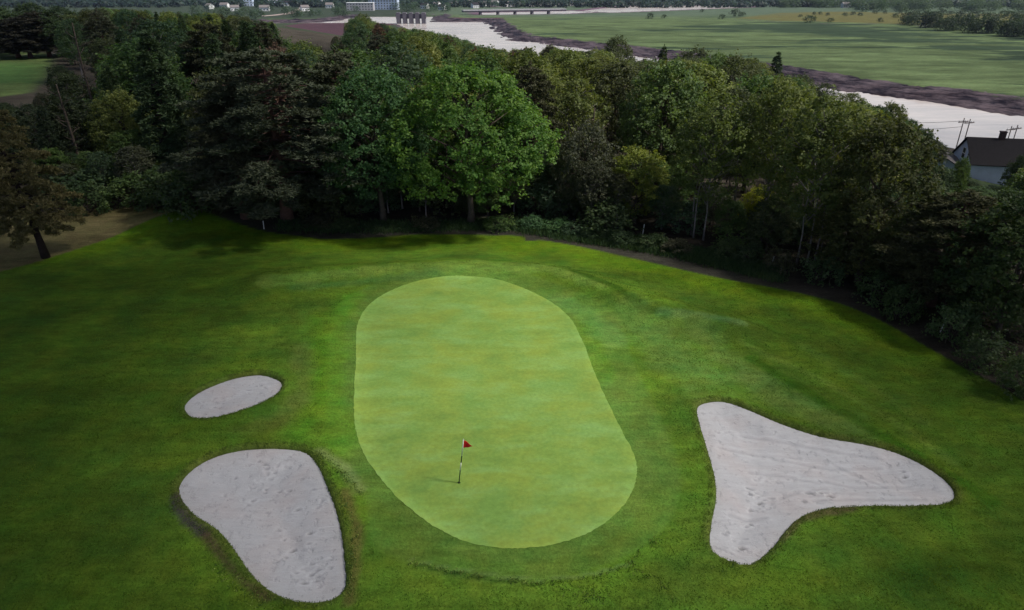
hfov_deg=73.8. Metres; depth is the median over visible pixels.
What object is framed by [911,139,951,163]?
tree
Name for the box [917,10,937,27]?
bush
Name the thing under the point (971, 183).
tree
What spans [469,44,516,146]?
leafy tree
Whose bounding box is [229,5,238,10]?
town house
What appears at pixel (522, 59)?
leafy tree
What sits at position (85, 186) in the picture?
shrub
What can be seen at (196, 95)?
leafy tree
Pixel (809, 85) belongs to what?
birch tree
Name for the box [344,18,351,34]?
leafy tree
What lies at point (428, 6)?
tree
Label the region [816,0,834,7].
tree
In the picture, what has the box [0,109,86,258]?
pine tree
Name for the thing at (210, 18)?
spruce tree
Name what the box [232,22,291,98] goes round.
pine tree
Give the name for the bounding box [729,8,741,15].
bush
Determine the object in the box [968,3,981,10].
tree
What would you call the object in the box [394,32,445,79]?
leafy tree
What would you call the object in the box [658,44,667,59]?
pine tree
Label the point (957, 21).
bush
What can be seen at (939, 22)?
bush
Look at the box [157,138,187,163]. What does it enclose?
young tree
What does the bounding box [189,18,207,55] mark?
leafy tree
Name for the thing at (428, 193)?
young tree
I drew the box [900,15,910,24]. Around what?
bush
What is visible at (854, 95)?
birch tree
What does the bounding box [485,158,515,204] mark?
young tree
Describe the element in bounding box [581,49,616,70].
leafy tree
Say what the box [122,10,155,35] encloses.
leafy tree
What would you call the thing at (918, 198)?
leafy tree
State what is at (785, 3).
tree
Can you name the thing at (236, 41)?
leafy tree
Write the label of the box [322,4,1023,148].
water
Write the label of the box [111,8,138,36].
birch tree
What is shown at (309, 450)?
rim grass
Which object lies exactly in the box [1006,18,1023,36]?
bush
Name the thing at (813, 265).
shrub
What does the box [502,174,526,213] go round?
young tree
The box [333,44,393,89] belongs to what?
leafy tree
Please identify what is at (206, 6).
tree
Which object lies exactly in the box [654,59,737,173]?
leafy tree
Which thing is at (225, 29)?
spruce tree
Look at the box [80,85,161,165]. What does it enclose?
leafy tree
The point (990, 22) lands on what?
bush
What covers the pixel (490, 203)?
young tree
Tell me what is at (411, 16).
sluice gate
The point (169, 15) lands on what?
leafy tree
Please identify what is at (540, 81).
pine tree
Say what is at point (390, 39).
leafy tree
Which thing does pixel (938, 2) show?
tree
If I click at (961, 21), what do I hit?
bush
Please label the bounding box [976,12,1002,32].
bush
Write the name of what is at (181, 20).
spruce tree
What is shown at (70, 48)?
leafy tree
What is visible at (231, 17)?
leafy tree
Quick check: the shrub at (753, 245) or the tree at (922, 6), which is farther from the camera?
the tree at (922, 6)
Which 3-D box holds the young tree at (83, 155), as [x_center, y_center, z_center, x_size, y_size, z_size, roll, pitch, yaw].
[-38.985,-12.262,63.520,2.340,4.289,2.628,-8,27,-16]
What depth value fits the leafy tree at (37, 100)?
96.44 m
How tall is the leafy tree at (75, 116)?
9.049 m
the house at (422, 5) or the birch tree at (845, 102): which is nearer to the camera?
the birch tree at (845, 102)
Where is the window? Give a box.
[961,147,966,158]
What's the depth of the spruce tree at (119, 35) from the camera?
94.41 m
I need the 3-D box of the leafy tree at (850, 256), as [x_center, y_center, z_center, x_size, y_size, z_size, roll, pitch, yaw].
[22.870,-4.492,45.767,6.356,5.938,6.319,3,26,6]
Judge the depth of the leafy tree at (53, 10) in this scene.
175.16 m
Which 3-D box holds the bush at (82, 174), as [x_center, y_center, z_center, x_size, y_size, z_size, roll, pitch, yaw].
[-38.738,-10.361,61.065,7.354,3.819,6.586,-20,32,-35]
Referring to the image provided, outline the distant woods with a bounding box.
[0,0,1017,7]
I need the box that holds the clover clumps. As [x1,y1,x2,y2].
[212,451,802,607]
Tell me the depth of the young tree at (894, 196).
47.98 m
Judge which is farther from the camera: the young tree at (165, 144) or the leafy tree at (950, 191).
the young tree at (165, 144)
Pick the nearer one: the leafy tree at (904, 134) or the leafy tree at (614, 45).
the leafy tree at (904, 134)
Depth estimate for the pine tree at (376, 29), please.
129.26 m
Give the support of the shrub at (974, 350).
on the ground at (92, 276)
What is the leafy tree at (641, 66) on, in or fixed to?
on the ground at (92, 276)
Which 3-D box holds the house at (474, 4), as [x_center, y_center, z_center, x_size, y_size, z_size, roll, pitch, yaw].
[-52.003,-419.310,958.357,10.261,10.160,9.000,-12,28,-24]
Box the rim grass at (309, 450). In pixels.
[167,368,964,608]
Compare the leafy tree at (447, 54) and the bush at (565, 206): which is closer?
the bush at (565, 206)
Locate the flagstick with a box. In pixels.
[458,439,470,483]
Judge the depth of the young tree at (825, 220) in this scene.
49.69 m
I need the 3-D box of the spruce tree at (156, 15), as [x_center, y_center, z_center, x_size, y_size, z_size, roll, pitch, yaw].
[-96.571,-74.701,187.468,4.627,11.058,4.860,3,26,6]
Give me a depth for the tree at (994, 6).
834.15 m
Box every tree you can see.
[0,5,18,18]
[0,15,53,57]
[0,17,37,57]
[0,102,34,149]
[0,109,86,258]
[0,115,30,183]
[7,103,51,158]
[10,0,52,39]
[10,10,64,56]
[27,90,115,161]
[29,5,86,52]
[31,147,70,181]
[32,92,58,116]
[34,105,76,177]
[42,163,86,191]
[43,84,87,160]
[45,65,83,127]
[49,68,99,132]
[53,17,92,80]
[55,12,88,53]
[56,36,84,64]
[63,23,97,115]
[66,7,109,61]
[74,151,100,179]
[76,7,107,20]
[77,37,195,141]
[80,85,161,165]
[81,7,120,77]
[85,151,119,199]
[87,34,123,80]
[94,38,109,94]
[97,7,112,34]
[98,64,133,137]
[102,7,113,34]
[104,157,138,193]
[106,128,154,163]
[109,9,132,34]
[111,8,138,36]
[112,29,135,94]
[112,144,154,181]
[121,18,199,126]
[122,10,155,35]
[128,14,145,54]
[129,29,198,180]
[143,169,159,189]
[153,12,158,21]
[157,46,395,220]
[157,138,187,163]
[158,12,177,36]
[158,16,203,69]
[177,14,198,69]
[178,18,235,111]
[181,65,226,145]
[182,77,284,219]
[184,15,202,25]
[187,155,209,194]
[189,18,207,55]
[199,32,226,133]
[202,12,222,26]
[204,4,213,11]
[206,14,215,24]
[212,7,226,16]
[217,7,234,16]
[217,14,246,44]
[220,19,236,46]
[226,15,243,35]
[229,23,293,52]
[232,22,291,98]
[234,21,263,38]
[235,10,245,16]
[236,20,258,78]
[240,15,252,22]
[246,36,290,128]
[248,7,260,19]
[252,41,310,155]
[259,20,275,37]
[267,22,279,35]
[270,22,278,37]
[280,5,293,14]
[285,38,322,80]
[287,157,336,202]
[289,8,302,16]
[289,43,391,143]
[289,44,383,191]
[290,10,298,16]
[291,45,318,87]
[304,8,313,15]
[314,59,437,221]
[330,36,340,46]
[331,2,341,9]
[331,6,340,14]
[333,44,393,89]
[334,29,366,52]
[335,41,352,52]
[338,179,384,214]
[340,9,350,15]
[342,16,371,52]
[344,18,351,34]
[347,17,372,47]
[351,16,375,49]
[352,13,374,23]
[352,143,388,203]
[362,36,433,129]
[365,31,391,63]
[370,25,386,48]
[371,176,399,212]
[372,27,408,56]
[374,59,564,222]
[379,73,497,190]
[380,23,390,28]
[385,32,409,60]
[386,52,436,96]
[390,2,402,9]
[393,150,411,208]
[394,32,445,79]
[400,3,410,11]
[400,29,437,50]
[400,172,434,210]
[404,3,416,10]
[407,170,438,217]
[423,4,434,11]
[423,34,458,67]
[427,32,437,39]
[427,44,526,164]
[430,140,468,177]
[439,4,450,11]
[441,41,465,59]
[444,33,462,49]
[448,178,487,213]
[455,48,485,98]
[459,43,475,58]
[462,42,480,51]
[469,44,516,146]
[473,174,506,215]
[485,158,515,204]
[491,46,575,143]
[492,0,499,6]
[500,60,563,184]
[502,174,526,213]
[504,50,561,121]
[505,144,549,208]
[520,146,578,202]
[539,44,558,55]
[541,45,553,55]
[542,46,579,95]
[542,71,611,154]
[543,115,622,219]
[544,46,601,136]
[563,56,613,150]
[570,159,618,225]
[580,174,619,217]
[581,49,592,58]
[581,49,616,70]
[581,54,653,165]
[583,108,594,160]
[588,52,611,67]
[601,34,637,62]
[602,172,635,225]
[605,143,670,224]
[606,50,621,61]
[613,53,707,185]
[614,160,641,213]
[615,57,672,132]
[632,159,674,214]
[638,59,686,133]
[644,184,681,229]
[652,55,685,103]
[653,163,696,220]
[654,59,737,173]
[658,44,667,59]
[669,83,763,239]
[676,44,711,59]
[682,59,710,89]
[686,55,706,70]
[690,81,773,211]
[691,184,733,224]
[694,49,735,88]
[700,69,796,193]
[708,48,764,153]
[727,53,775,97]
[729,78,818,240]
[749,72,796,149]
[749,193,801,229]
[759,87,835,193]
[761,63,774,76]
[764,84,882,264]
[766,204,812,246]
[770,51,784,74]
[776,0,787,7]
[781,0,789,7]
[781,75,797,86]
[785,75,811,95]
[787,0,800,7]
[791,72,819,91]
[791,173,841,241]
[793,102,914,203]
[798,193,899,276]
[807,81,817,94]
[809,202,836,249]
[813,80,840,99]
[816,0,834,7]
[818,1,825,7]
[820,99,872,123]
[820,105,947,282]
[824,106,891,192]
[836,92,870,106]
[843,0,855,7]
[848,0,866,9]
[848,99,884,113]
[851,182,907,214]
[855,2,869,11]
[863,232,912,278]
[865,1,876,9]
[866,196,918,234]
[870,104,890,116]
[872,188,1019,307]
[874,0,888,10]
[876,1,890,10]
[881,120,926,181]
[882,99,908,120]
[890,188,954,252]
[893,1,907,11]
[894,171,945,215]
[905,117,924,137]
[908,1,921,9]
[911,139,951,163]
[914,0,932,9]
[916,1,931,10]
[916,163,958,192]
[920,0,936,8]
[920,142,937,164]
[921,127,935,138]
[923,190,968,218]
[928,239,1014,319]
[929,190,1023,336]
[933,1,943,7]
[936,1,953,11]
[950,156,971,192]
[953,179,982,191]
[954,0,970,10]
[955,186,1023,263]
[957,186,999,203]
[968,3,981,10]
[984,184,1006,193]
[985,0,999,10]
[986,0,1003,9]
[992,167,1023,213]
[997,154,1023,186]
[1004,168,1023,189]
[1007,1,1023,10]
[1010,254,1023,288]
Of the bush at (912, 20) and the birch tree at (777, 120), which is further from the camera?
the bush at (912, 20)
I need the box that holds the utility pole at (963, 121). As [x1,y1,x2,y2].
[956,118,968,146]
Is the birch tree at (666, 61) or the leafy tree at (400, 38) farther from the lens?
the leafy tree at (400, 38)
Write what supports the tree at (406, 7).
on the ground at (92, 276)
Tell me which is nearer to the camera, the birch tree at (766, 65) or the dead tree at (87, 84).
the dead tree at (87, 84)
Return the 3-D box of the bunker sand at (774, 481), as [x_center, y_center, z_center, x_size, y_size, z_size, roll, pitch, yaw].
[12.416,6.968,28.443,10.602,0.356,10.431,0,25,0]
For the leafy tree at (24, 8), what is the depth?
194.02 m
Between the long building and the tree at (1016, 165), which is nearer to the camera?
the tree at (1016, 165)
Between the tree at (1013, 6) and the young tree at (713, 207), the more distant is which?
the tree at (1013, 6)
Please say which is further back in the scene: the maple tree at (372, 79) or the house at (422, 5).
the house at (422, 5)
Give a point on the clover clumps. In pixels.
(354, 560)
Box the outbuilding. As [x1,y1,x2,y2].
[919,150,958,169]
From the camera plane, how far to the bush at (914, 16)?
555.32 m
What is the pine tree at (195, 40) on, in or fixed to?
on the ground at (92, 276)
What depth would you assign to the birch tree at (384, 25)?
209.37 m
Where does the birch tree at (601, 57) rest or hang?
on the ground at (92, 276)
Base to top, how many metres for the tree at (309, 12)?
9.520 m
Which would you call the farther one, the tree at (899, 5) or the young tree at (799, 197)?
the tree at (899, 5)
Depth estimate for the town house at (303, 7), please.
863.73 m
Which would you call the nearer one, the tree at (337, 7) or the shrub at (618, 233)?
the shrub at (618, 233)
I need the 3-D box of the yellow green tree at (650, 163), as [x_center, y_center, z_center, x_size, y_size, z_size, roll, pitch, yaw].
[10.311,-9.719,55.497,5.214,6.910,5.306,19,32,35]
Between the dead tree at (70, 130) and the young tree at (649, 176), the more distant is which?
the dead tree at (70, 130)
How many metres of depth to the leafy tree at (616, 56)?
122.10 m
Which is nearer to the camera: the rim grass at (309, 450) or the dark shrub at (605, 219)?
the rim grass at (309, 450)
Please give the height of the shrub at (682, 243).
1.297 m
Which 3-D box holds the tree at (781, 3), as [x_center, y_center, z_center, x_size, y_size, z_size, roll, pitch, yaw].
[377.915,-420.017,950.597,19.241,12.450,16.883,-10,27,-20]
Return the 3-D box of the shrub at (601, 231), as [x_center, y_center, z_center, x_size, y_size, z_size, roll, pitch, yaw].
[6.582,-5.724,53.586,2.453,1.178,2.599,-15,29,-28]
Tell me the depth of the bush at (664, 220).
54.03 m
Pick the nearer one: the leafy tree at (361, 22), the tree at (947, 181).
the tree at (947, 181)
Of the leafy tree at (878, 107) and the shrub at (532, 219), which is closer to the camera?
the shrub at (532, 219)
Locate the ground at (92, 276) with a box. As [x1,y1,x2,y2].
[0,0,1023,609]
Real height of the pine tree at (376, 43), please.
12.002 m
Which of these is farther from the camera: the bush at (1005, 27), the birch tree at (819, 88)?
the bush at (1005, 27)
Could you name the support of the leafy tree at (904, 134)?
on the ground at (92, 276)
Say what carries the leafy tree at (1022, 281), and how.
on the ground at (92, 276)
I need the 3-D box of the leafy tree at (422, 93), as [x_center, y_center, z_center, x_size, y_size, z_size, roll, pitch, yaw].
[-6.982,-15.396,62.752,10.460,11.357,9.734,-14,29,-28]
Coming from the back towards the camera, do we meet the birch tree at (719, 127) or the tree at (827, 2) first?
the tree at (827, 2)
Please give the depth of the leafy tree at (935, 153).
106.22 m
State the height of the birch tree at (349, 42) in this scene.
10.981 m
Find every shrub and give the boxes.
[56,180,113,216]
[100,170,152,210]
[127,160,192,213]
[149,170,219,223]
[408,213,440,231]
[482,213,517,232]
[516,212,549,228]
[538,216,571,233]
[559,221,589,235]
[575,195,643,239]
[581,226,611,239]
[604,228,635,245]
[632,232,667,249]
[659,237,694,253]
[707,237,747,258]
[730,240,766,263]
[762,246,800,275]
[796,255,848,287]
[851,266,914,307]
[878,282,927,326]
[922,299,986,351]
[949,329,1019,375]
[986,351,1023,400]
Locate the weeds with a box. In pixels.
[273,215,789,282]
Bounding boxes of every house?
[219,2,229,7]
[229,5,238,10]
[259,5,269,10]
[300,5,309,10]
[325,2,332,7]
[420,3,428,8]
[470,2,478,7]
[840,2,850,7]
[952,131,1023,184]
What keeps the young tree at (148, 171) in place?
on the ground at (92, 276)
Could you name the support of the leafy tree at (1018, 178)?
on the ground at (92, 276)
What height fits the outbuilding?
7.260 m
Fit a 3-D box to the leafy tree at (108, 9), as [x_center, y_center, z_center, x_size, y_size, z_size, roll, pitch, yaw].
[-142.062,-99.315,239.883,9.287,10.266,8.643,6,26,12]
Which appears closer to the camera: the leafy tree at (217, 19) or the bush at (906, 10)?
the leafy tree at (217, 19)
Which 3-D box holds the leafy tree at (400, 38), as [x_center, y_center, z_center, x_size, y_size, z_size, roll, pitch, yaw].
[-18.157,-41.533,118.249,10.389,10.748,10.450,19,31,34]
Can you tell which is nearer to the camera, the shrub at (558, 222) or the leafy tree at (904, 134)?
the leafy tree at (904, 134)
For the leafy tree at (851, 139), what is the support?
on the ground at (92, 276)
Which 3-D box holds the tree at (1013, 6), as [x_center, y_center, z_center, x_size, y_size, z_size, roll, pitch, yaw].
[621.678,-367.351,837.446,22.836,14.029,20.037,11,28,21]
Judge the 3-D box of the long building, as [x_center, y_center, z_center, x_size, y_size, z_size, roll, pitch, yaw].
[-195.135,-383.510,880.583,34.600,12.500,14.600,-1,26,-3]
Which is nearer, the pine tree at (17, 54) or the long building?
the pine tree at (17, 54)
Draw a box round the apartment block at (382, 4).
[368,0,398,9]
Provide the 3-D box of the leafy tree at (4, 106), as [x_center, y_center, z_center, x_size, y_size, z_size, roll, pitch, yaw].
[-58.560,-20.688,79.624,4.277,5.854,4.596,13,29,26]
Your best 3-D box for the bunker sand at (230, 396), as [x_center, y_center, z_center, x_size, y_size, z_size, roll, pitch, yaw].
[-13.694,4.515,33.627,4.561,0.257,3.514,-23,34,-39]
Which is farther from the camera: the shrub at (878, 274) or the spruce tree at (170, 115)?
the spruce tree at (170, 115)
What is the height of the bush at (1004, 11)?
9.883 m
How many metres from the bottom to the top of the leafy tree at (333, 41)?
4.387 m
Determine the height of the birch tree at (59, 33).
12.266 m
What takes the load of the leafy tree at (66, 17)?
on the ground at (92, 276)
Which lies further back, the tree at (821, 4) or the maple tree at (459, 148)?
the tree at (821, 4)
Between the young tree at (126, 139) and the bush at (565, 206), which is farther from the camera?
the young tree at (126, 139)
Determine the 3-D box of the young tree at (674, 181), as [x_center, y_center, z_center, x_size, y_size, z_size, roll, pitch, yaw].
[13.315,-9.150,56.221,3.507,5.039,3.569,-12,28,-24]
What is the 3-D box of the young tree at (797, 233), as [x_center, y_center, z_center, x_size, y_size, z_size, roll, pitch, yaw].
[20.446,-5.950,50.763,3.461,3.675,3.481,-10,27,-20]
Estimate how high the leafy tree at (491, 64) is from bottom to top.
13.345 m
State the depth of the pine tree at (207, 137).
52.68 m
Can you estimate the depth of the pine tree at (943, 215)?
40.32 m
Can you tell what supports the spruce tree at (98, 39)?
on the ground at (92, 276)
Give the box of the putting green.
[353,276,636,548]
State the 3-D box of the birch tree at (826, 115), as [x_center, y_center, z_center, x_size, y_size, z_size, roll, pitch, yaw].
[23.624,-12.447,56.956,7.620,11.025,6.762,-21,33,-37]
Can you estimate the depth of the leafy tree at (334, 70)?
56.84 m
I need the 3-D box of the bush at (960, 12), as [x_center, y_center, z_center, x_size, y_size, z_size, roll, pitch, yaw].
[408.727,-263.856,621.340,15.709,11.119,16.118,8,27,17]
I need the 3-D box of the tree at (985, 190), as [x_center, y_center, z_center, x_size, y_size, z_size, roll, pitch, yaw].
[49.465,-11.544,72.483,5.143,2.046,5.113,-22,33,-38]
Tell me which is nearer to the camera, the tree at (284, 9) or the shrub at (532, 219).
the shrub at (532, 219)
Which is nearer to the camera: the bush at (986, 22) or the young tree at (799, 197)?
the young tree at (799, 197)
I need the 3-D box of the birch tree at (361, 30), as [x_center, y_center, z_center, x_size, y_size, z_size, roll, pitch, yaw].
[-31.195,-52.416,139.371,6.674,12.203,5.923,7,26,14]
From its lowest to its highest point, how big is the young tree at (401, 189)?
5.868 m
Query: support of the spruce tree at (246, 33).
on the ground at (92, 276)
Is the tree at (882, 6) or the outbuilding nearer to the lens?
the outbuilding
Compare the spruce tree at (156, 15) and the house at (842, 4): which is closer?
the spruce tree at (156, 15)
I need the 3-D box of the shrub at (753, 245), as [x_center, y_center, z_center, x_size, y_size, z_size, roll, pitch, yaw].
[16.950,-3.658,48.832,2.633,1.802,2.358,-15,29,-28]
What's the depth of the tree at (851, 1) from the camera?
946.45 m
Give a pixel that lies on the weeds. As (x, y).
(702, 255)
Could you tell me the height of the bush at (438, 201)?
3.729 m
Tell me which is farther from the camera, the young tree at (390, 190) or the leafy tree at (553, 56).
the leafy tree at (553, 56)
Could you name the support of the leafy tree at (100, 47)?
on the ground at (92, 276)
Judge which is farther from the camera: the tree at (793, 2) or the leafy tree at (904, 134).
the tree at (793, 2)
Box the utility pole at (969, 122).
[964,119,973,138]
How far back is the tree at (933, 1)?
904.87 m
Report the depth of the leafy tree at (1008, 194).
47.33 m
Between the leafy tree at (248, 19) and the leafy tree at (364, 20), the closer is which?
the leafy tree at (364, 20)
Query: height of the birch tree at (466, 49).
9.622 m
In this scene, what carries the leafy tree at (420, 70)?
on the ground at (92, 276)
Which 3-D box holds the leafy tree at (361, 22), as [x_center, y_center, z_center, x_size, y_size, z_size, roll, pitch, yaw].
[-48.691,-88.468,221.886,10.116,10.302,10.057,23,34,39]
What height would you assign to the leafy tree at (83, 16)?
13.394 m
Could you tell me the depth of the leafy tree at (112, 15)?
201.67 m
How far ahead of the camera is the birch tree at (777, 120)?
48.01 m
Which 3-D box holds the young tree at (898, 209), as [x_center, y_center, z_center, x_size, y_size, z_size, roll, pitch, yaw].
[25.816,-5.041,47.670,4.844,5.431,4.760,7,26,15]
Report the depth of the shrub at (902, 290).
40.77 m
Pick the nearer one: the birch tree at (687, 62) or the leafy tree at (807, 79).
the birch tree at (687, 62)
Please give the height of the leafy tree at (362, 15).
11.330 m
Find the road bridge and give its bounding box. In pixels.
[461,8,565,14]
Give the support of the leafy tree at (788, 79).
on the ground at (92, 276)
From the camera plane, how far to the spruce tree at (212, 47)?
65.30 m
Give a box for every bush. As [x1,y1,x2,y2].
[32,165,124,208]
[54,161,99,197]
[150,161,230,212]
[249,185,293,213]
[413,175,484,216]
[513,182,570,219]
[532,192,580,217]
[645,12,653,18]
[651,198,710,237]
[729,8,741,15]
[738,184,774,219]
[803,15,815,22]
[898,8,917,22]
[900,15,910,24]
[905,14,920,25]
[906,11,919,24]
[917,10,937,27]
[919,15,936,27]
[926,9,946,26]
[931,18,949,30]
[942,16,958,30]
[945,13,964,29]
[951,9,968,18]
[953,16,974,29]
[959,13,982,32]
[967,17,980,31]
[968,21,981,32]
[975,17,999,32]
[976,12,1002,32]
[980,10,996,18]
[984,15,1000,33]
[991,18,1008,34]
[994,19,1016,35]
[997,17,1017,36]
[998,9,1011,17]
[1002,9,1018,18]
[1003,16,1022,36]
[1005,13,1023,22]
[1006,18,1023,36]
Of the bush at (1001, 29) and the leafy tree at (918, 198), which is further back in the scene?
the bush at (1001, 29)
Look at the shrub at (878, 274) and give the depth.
42.86 m
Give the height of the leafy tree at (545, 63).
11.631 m
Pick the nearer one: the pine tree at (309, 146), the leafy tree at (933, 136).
the pine tree at (309, 146)
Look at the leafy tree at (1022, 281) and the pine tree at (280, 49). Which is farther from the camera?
the pine tree at (280, 49)
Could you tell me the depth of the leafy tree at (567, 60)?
81.67 m
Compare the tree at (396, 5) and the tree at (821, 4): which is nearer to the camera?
the tree at (396, 5)
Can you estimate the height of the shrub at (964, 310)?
3.040 m
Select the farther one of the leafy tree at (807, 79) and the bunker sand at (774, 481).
the leafy tree at (807, 79)
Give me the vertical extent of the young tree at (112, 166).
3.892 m
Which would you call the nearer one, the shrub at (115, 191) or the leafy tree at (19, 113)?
the shrub at (115, 191)
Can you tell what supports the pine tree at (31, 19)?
on the ground at (92, 276)
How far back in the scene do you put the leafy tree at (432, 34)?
170.98 m
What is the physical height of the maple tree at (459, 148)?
13.357 m
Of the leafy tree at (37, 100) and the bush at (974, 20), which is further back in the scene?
the bush at (974, 20)
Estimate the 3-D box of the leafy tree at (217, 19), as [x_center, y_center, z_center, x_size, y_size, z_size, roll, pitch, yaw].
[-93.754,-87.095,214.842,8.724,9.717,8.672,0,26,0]
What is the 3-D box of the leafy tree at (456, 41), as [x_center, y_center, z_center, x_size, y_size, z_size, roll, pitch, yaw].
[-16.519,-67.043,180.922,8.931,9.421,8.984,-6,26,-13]
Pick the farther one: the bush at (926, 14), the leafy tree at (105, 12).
the bush at (926, 14)
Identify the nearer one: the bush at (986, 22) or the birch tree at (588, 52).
the birch tree at (588, 52)
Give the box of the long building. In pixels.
[346,2,374,10]
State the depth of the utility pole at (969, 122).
122.02 m
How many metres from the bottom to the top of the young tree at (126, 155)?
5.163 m
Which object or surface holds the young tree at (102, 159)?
on the ground at (92, 276)
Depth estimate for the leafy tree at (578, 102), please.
65.05 m
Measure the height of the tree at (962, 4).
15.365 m
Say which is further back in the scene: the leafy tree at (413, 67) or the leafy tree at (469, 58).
the leafy tree at (469, 58)
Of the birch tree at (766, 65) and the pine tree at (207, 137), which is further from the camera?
the birch tree at (766, 65)
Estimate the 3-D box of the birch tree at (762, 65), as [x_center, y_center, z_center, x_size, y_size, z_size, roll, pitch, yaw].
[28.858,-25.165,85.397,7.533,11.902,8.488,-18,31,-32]
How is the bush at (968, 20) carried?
on the ground at (92, 276)
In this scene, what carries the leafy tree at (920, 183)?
on the ground at (92, 276)
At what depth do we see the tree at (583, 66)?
75.94 m
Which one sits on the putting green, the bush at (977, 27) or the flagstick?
the flagstick
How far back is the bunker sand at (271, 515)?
26.43 m
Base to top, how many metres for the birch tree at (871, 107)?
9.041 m
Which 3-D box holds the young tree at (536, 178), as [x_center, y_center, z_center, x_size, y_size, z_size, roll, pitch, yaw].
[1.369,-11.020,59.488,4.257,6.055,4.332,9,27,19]
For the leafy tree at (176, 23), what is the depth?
146.68 m
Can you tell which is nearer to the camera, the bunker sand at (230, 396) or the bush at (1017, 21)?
the bunker sand at (230, 396)
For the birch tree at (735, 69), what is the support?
on the ground at (92, 276)
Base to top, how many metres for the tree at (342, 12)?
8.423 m
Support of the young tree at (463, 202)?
on the ground at (92, 276)
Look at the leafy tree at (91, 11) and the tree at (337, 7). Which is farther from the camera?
the tree at (337, 7)
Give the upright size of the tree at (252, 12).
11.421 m
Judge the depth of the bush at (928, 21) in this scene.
523.56 m
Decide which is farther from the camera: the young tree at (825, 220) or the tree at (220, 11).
the tree at (220, 11)
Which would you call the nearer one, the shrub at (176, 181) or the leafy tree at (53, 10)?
the shrub at (176, 181)
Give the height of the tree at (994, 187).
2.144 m
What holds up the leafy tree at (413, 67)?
on the ground at (92, 276)
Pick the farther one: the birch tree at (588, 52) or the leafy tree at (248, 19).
the leafy tree at (248, 19)
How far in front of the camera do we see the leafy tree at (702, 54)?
173.81 m
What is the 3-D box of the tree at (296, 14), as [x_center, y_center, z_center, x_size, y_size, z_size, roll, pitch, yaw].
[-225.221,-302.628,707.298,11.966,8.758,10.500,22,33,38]
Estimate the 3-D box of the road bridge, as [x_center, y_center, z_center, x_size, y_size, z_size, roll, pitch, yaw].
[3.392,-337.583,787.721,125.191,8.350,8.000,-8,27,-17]
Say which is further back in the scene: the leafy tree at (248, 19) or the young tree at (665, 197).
the leafy tree at (248, 19)
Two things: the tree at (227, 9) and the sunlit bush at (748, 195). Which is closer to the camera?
the sunlit bush at (748, 195)
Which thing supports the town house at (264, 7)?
on the ground at (92, 276)
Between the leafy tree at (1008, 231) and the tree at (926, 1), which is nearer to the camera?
the leafy tree at (1008, 231)
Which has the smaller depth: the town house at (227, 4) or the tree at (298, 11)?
the tree at (298, 11)
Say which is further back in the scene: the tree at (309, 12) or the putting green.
the tree at (309, 12)
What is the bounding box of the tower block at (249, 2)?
[243,0,253,5]
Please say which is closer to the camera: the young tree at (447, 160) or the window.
the young tree at (447, 160)
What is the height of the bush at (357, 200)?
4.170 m
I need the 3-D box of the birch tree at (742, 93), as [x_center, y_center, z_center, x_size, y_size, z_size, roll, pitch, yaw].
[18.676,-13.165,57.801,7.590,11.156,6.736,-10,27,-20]
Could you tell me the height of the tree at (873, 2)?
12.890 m
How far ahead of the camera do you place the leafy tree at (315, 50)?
92.44 m
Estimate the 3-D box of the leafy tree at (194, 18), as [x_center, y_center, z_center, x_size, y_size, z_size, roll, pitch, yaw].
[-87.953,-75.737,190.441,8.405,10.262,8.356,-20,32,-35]
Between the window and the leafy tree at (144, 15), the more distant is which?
the leafy tree at (144, 15)
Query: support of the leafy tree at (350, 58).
on the ground at (92, 276)
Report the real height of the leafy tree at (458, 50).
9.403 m
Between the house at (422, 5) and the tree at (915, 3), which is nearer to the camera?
the tree at (915, 3)
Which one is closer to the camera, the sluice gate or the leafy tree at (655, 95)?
the leafy tree at (655, 95)
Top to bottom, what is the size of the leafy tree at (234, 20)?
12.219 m
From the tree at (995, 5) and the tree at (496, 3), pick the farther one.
the tree at (496, 3)
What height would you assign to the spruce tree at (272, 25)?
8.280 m
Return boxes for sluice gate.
[396,12,425,23]
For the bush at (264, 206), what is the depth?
58.06 m
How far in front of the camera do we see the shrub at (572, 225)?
54.10 m
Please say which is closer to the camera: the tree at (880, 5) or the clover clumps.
the clover clumps
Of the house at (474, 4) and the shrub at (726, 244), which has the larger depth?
the house at (474, 4)
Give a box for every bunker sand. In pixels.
[179,449,345,602]
[185,375,281,417]
[697,402,953,564]
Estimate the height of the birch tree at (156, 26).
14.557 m
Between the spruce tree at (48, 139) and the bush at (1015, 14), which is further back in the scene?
the bush at (1015, 14)
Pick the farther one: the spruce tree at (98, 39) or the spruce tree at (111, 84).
the spruce tree at (98, 39)
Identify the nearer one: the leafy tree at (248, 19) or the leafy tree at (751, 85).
the leafy tree at (751, 85)
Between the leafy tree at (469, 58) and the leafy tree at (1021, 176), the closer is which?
the leafy tree at (1021, 176)
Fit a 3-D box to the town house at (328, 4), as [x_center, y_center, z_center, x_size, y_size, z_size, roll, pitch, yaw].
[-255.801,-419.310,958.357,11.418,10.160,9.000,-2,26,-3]
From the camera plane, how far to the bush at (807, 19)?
597.24 m
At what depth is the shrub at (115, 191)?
59.21 m

